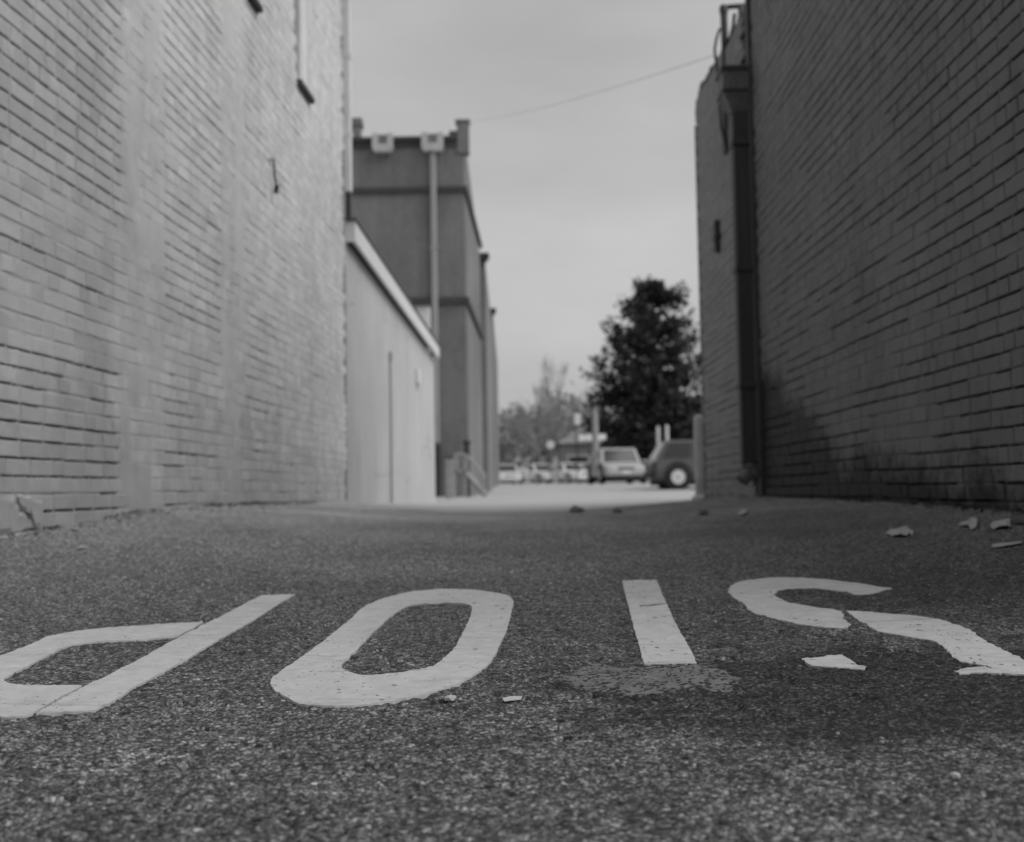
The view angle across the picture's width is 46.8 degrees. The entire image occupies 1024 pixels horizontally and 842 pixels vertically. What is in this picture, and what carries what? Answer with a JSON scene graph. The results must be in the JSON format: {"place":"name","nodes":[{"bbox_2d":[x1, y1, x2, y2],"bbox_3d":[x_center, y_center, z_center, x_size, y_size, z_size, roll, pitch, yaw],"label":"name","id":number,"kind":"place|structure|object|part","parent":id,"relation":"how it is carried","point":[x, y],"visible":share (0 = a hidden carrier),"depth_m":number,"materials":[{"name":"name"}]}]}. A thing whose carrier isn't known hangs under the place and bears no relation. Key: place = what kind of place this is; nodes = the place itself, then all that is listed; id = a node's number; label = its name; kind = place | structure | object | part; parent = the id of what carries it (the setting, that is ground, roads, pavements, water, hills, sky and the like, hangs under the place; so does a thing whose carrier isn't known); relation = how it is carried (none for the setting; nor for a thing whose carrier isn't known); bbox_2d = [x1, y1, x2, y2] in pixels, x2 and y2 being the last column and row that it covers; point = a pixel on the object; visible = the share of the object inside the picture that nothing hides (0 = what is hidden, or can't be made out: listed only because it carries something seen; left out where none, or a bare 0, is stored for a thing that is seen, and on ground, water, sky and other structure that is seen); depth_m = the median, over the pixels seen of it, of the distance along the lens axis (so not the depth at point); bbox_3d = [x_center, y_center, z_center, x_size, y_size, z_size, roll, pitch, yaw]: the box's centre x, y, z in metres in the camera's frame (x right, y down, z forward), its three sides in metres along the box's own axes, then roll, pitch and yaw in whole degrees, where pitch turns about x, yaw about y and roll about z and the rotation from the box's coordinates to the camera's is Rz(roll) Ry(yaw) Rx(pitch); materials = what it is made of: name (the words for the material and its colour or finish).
{"place":"outdoors","nodes":[
{"label":"outdoors","id":0,"kind":"place"},
{"bbox_2d":[0,496,1023,841],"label":"alley road","id":1,"kind":"structure","parent":0,"point":[268,751],"depth_m":1.88,"materials":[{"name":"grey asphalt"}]},
{"bbox_2d":[0,594,294,719],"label":"painted letter","id":2,"kind":"object","parent":1,"relation":"on","point":[20,701],"visible":0.96,"depth_m":2.24,"materials":[{"name":"paint"}]},
{"bbox_2d":[270,589,513,707],"bbox_3d":[-0.198,0.451,2.521,0.376,0.069,1.430,-1,-3,3],"label":"painted letter","id":3,"kind":"object","parent":1,"relation":"on","point":[317,676],"visible":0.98,"depth_m":2.16,"materials":[{"name":"paint"}]},
{"bbox_2d":[444,695,456,701],"bbox_3d":[-0.096,0.432,1.844,0.020,0.011,0.021,-1,-3,0],"label":"pebble","id":4,"kind":"object","parent":1,"relation":"on","point":[450,698],"visible":1,"depth_m":1.84,"materials":[{"name":"stone"}]},
{"bbox_2d":[502,696,521,700],"bbox_3d":[0.000,0.430,1.837,0.038,0.003,0.026,1,-4,-27],"label":"paint flake","id":5,"kind":"object","parent":1,"relation":"on","point":[510,698],"visible":1,"depth_m":1.83,"materials":[{"name":"white paint"}]},
{"bbox_2d":[7,495,1023,537],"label":"leaf litter","id":6,"kind":"object","parent":1,"relation":"on","point":[783,496],"visible":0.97,"depth_m":6.11,"materials":[{"name":"grey plant"}]},
{"bbox_2d":[569,505,583,511],"bbox_3d":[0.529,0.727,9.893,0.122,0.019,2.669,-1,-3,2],"label":"dead leaf","id":7,"kind":"object","parent":1,"relation":"on","point":[574,508],"visible":1,"depth_m":9.56,"materials":[{"name":"grey plant"}]},
{"bbox_2d":[612,508,622,511],"bbox_3d":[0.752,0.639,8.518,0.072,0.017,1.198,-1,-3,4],"label":"dead leaf","id":8,"kind":"object","parent":1,"relation":"on","point":[617,510],"visible":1,"depth_m":8.24,"materials":[{"name":"grey plant"}]},
{"bbox_2d":[561,580,741,696],"bbox_3d":[0.245,0.444,2.606,0.296,0.072,1.534,-1,-3,1],"label":"painted letter","id":9,"kind":"object","parent":1,"relation":"on","point":[660,638],"visible":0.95,"depth_m":2.19,"materials":[{"name":"paint"}]},
{"bbox_2d":[692,415,703,499],"bbox_3d":[1.971,0.404,12.408,0.200,0.943,0.200,-1,-3,0],"label":"bollard","id":10,"kind":"object","parent":1,"relation":"on","point":[698,460],"visible":0.74,"depth_m":12.36,"materials":[{"name":"metal"}]},
{"bbox_2d":[698,510,707,513],"bbox_3d":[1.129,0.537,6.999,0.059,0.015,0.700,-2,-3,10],"label":"dead leaf","id":11,"kind":"object","parent":1,"relation":"on","point":[703,512],"visible":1,"depth_m":6.92,"materials":[{"name":"grey plant"}]},
{"bbox_2d":[737,508,747,514],"bbox_3d":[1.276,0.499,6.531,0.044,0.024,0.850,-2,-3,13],"label":"paper scrap","id":12,"kind":"object","parent":1,"relation":"on","point":[742,511],"visible":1,"depth_m":6.48,"materials":[{"name":"grey paper"}]},
{"bbox_2d":[728,577,1023,675],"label":"painted letter","id":13,"kind":"object","parent":1,"relation":"on","point":[960,643],"visible":0.98,"depth_m":2.46,"materials":[{"name":"paint"}]},
{"bbox_2d":[884,526,912,535],"bbox_3d":[1.383,0.393,4.234,0.100,0.027,0.318,-2,-4,19],"label":"paper scrap","id":14,"kind":"object","parent":1,"relation":"on","point":[905,530],"visible":1,"depth_m":4.21,"materials":[{"name":"white paper"}]},
{"bbox_2d":[950,772,960,777],"bbox_3d":[0.511,0.409,1.365,0.011,0.009,0.009,-1,-3,0],"label":"pebble","id":15,"kind":"object","parent":1,"relation":"on","point":[955,775],"visible":1,"depth_m":1.36,"materials":[{"name":"stone"}]},
{"bbox_2d":[958,517,977,529],"bbox_3d":[1.634,0.365,4.243,0.062,0.035,0.388,-2,-4,23],"label":"paper scrap","id":16,"kind":"object","parent":1,"relation":"on","point":[971,522],"visible":1,"depth_m":4.24,"materials":[{"name":"grey paper"}]},
{"bbox_2d":[990,518,1010,528],"bbox_3d":[1.698,0.356,4.117,0.065,0.030,0.302,-2,-4,22],"label":"paper scrap","id":17,"kind":"object","parent":1,"relation":"on","point":[999,523],"visible":1,"depth_m":4.11,"materials":[{"name":"white paper"}]},
{"bbox_2d":[992,541,1021,546],"bbox_3d":[1.511,0.376,3.614,0.112,0.014,0.070,-1,-3,0],"label":"paper scrap","id":18,"kind":"object","parent":1,"relation":"on","point":[1003,544],"visible":1,"depth_m":3.61,"materials":[{"name":"white paper"}]},
{"bbox_2d":[1011,520,1023,523],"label":"dead leaf","id":19,"kind":"object","parent":1,"relation":"on","point":[1017,521],"visible":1,"depth_m":4.10,"materials":[{"name":"grey plant"}]},
{"bbox_2d":[367,481,694,511],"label":"parking lot","id":20,"kind":"structure","parent":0,"point":[522,497],"depth_m":21.60,"materials":[{"name":"concrete"}]},
{"bbox_2d":[444,456,453,498],"bbox_3d":[-1.373,1.258,25.973,0.200,0.979,0.200,-1,-3,0],"label":"post","id":21,"kind":"object","parent":20,"relation":"on","point":[449,484],"visible":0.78,"depth_m":25.89,"materials":[{"name":"concrete"}]},
{"bbox_2d":[462,439,470,496],"bbox_3d":[-1.073,1.155,28.383,0.220,1.430,0.209,-1,-3,0],"label":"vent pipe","id":22,"kind":"object","parent":20,"relation":"on","point":[466,442],"visible":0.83,"depth_m":28.35,"materials":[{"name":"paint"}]},
{"bbox_2d":[454,453,487,497],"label":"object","id":23,"kind":"structure","parent":20,"relation":"on","point":[480,488],"depth_m":27.04,"materials":[{"name":"grey metal"}]},
{"bbox_2d":[499,464,521,483],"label":"parked car","id":24,"kind":"object","parent":20,"relation":"on","point":[507,473],"visible":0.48,"depth_m":82.40,"materials":[{"name":"white paint"}]},
{"bbox_2d":[515,468,528,484],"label":"trestle barrier","id":25,"kind":"object","parent":20,"relation":"on","point":[518,470],"visible":0.97,"depth_m":61.92,"materials":[{"name":"white paint"}]},
{"bbox_2d":[517,464,561,483],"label":"parked car","id":26,"kind":"object","parent":20,"relation":"on","point":[538,473],"visible":0.53,"depth_m":84.54,"materials":[{"name":"white paint"}]},
{"bbox_2d":[545,463,587,483],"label":"parked car","id":27,"kind":"object","parent":20,"relation":"on","point":[567,472],"visible":0.57,"depth_m":82.98,"materials":[{"name":"white paint"}]},
{"bbox_2d":[571,463,588,482],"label":"parked car","id":28,"kind":"object","parent":20,"relation":"on","point":[584,465],"visible":0.05,"depth_m":84.82,"materials":[{"name":"white paint"}]},
{"bbox_2d":[587,448,646,483],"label":"minivan","id":29,"kind":"object","parent":20,"relation":"on","point":[613,465],"visible":0.92,"depth_m":47.54,"materials":[{"name":"grey paint"}]},
{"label":"side window","id":30,"kind":"part","parent":29,"relation":"part of","materials":[{"name":"grey glass"}]},
{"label":"side window","id":31,"kind":"part","parent":29,"relation":"part of","materials":[{"name":"grey glass"}]},
{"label":"side window","id":32,"kind":"part","parent":29,"relation":"part of","materials":[{"name":"grey glass"}]},
{"bbox_2d":[643,440,694,489],"bbox_3d":[6.885,1.470,39.375,4.848,1.649,2.170,-1,-3,-3],"label":"sport utility vehicle","id":33,"kind":"object","parent":20,"relation":"on","point":[670,464],"visible":0.41,"depth_m":38.46,"materials":[{"name":"grey paint"}]},
{"bbox_3d":[4.804,1.025,39.295,0.324,0.517,1.399,-1,-3,-3],"label":"rear window","id":34,"kind":"part","parent":33,"relation":"part of","materials":[{"name":"grey glass"}]},
{"bbox_3d":[5.359,0.964,38.542,0.984,0.496,0.119,-1,-3,-3],"label":"side window","id":35,"kind":"part","parent":33,"relation":"part of","materials":[{"name":"black glass"}]},
{"bbox_2d":[351,0,744,467],"label":"sky","id":36,"kind":"structure","parent":0,"point":[575,201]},
{"bbox_3d":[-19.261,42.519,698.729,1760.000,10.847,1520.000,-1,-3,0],"label":"ground","id":37,"kind":"structure","parent":0,"visible":0},
{"bbox_2d":[0,0,352,537],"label":"brick building","id":38,"kind":"structure","parent":37,"relation":"on","point":[175,193],"depth_m":6.64,"materials":[{"name":"grey brick"}]},
{"bbox_2d":[249,0,262,12],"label":"window","id":39,"kind":"structure","parent":38,"relation":"in","point":[256,4],"depth_m":8.50,"materials":[{"name":"black paint"}]},
{"bbox_2d":[293,0,314,103],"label":"window","id":40,"kind":"structure","parent":38,"relation":"in","point":[301,31],"depth_m":9.97,"materials":[{"name":"white paint"}]},
{"bbox_2d":[345,217,439,503],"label":"shed","id":41,"kind":"structure","parent":37,"relation":"on","point":[391,338],"depth_m":14.12,"materials":[{"name":"paint"}]},
{"bbox_2d":[351,118,483,496],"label":"brick building","id":42,"kind":"structure","parent":37,"relation":"on","point":[412,208],"depth_m":30.35,"materials":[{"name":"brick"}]},
{"bbox_2d":[435,445,440,496],"bbox_3d":[-1.998,1.410,29.859,0.398,1.586,0.216,-1,-3,0],"label":"door","id":43,"kind":"structure","parent":42,"relation":"in","point":[437,447],"depth_m":29.76,"materials":[{"name":"paint"}]},
{"bbox_2d":[413,302,430,352],"bbox_3d":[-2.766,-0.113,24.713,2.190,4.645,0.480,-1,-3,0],"label":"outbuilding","id":44,"kind":"structure","parent":37,"relation":"on","point":[423,309],"depth_m":24.68,"materials":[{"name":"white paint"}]},
{"bbox_2d":[479,252,494,492],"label":"brick building","id":45,"kind":"structure","parent":37,"relation":"on","point":[487,403],"depth_m":37.98,"materials":[{"name":"brick"}]},
{"bbox_2d":[490,308,499,485],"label":"brick building","id":46,"kind":"structure","parent":37,"relation":"on","point":[495,391],"depth_m":52.03,"materials":[{"name":"brick"}]},
{"bbox_2d":[499,435,514,462],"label":"bare tree","id":47,"kind":"object","parent":37,"relation":"on","point":[501,440],"visible":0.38,"depth_m":132.42,"materials":[{"name":"grey plant"}]},
{"bbox_2d":[500,421,541,467],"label":"bare tree","id":48,"kind":"object","parent":37,"relation":"on","point":[525,442],"visible":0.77,"depth_m":125.90,"materials":[{"name":"grey plant"}]},
{"bbox_2d":[515,405,547,463],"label":"bare tree","id":49,"kind":"object","parent":37,"relation":"on","point":[532,437],"visible":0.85,"depth_m":117.64,"materials":[{"name":"grey plant"}]},
{"bbox_2d":[525,407,573,482],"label":"bare tree","id":50,"kind":"object","parent":37,"relation":"on","point":[553,424],"visible":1,"depth_m":104.86,"materials":[{"name":"grey plant"}]},
{"bbox_2d":[546,440,554,483],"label":"road sign","id":51,"kind":"object","parent":37,"relation":"on","point":[550,444],"visible":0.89,"depth_m":71.97,"materials":[{"name":"metal"}]},
{"bbox_2d":[532,352,578,440],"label":"bare tree","id":52,"kind":"object","parent":37,"relation":"on","point":[545,393],"visible":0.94,"depth_m":111.83,"materials":[{"name":"grey plant"}]},
{"bbox_2d":[554,457,558,483],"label":"marker post","id":53,"kind":"object","parent":37,"relation":"on","point":[555,470],"visible":0.9,"depth_m":73.83,"materials":[{"name":"white paint"}]},
{"bbox_2d":[575,413,580,482],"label":"road sign","id":54,"kind":"object","parent":37,"relation":"on","point":[577,419],"visible":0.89,"depth_m":70.04,"materials":[{"name":"metal"}]},
{"bbox_2d":[568,386,609,432],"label":"bare tree","id":55,"kind":"object","parent":37,"relation":"on","point":[589,414],"visible":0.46,"depth_m":108.74,"materials":[{"name":"grey plant"}]},
{"bbox_2d":[579,434,605,459],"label":"street sign","id":56,"kind":"object","parent":37,"relation":"on","point":[589,437],"visible":0.7,"depth_m":65.98,"materials":[{"name":"metal"}]},
{"bbox_2d":[592,409,598,483],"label":"utility pole","id":57,"kind":"object","parent":37,"relation":"on","point":[595,442],"visible":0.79,"depth_m":61.94,"materials":[{"name":"grey wood"}]},
{"bbox_2d":[498,381,699,467],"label":"wood","id":58,"kind":"object","parent":37,"relation":"on","point":[511,453],"visible":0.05,"depth_m":133.22,"materials":[{"name":"grey plant"}]},
{"bbox_2d":[554,426,647,482],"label":"building","id":59,"kind":"structure","parent":37,"relation":"on","point":[566,446],"depth_m":92.03,"materials":[{"name":"grey brick"}]},
{"bbox_2d":[568,455,575,462],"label":"window","id":60,"kind":"structure","parent":59,"relation":"in","point":[571,458],"depth_m":91.92,"materials":[{"name":"black glass"}]},
{"bbox_2d":[578,455,588,462],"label":"window","id":61,"kind":"structure","parent":59,"relation":"in","point":[581,458],"depth_m":91.92,"materials":[{"name":"black glass"}]},
{"bbox_2d":[579,274,701,463],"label":"evergreen tree","id":62,"kind":"object","parent":37,"relation":"on","point":[644,400],"visible":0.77,"depth_m":70.73,"materials":[{"name":"black plant"}]},
{"bbox_2d":[656,426,659,444],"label":"white post","id":63,"kind":"object","parent":37,"relation":"on","point":[657,435],"visible":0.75,"depth_m":51.99,"materials":[{"name":"paint"}]},
{"bbox_2d":[665,425,668,440],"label":"white post","id":64,"kind":"object","parent":37,"relation":"on","point":[666,433],"visible":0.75,"depth_m":52.00,"materials":[{"name":"paint"}]},
{"bbox_2d":[694,3,758,499],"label":"brick building","id":65,"kind":"structure","parent":37,"relation":"on","point":[721,458],"depth_m":11.26,"materials":[{"name":"brick"}]},
{"bbox_2d":[719,3,743,154],"bbox_3d":[2.004,-3.084,10.649,0.248,1.383,0.080,-1,-3,0],"label":"service mast","id":66,"kind":"object","parent":65,"relation":"attached to","point":[723,9],"visible":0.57,"depth_m":10.65,"materials":[{"name":"metal"}]},
{"bbox_2d":[473,55,713,120],"bbox_3d":[0.413,-5.559,20.740,0.006,5.764,20.042,-1,-3,-8],"label":"overhead wire","id":67,"kind":"object","parent":66,"relation":"attached to","point":[613,87],"visible":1,"depth_m":14.28,"materials":[{"name":"metal"}]},
{"bbox_2d":[713,28,728,154],"bbox_3d":[1.880,-2.934,10.580,0.138,1.180,0.028,-1,-3,0],"label":"hanging cable","id":68,"kind":"object","parent":66,"relation":"hanging from","point":[720,109],"visible":0.76,"depth_m":10.56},
{"bbox_2d":[715,0,1023,511],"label":"brick building","id":69,"kind":"structure","parent":37,"relation":"on","point":[879,175],"depth_m":6.15,"materials":[{"name":"brick"}]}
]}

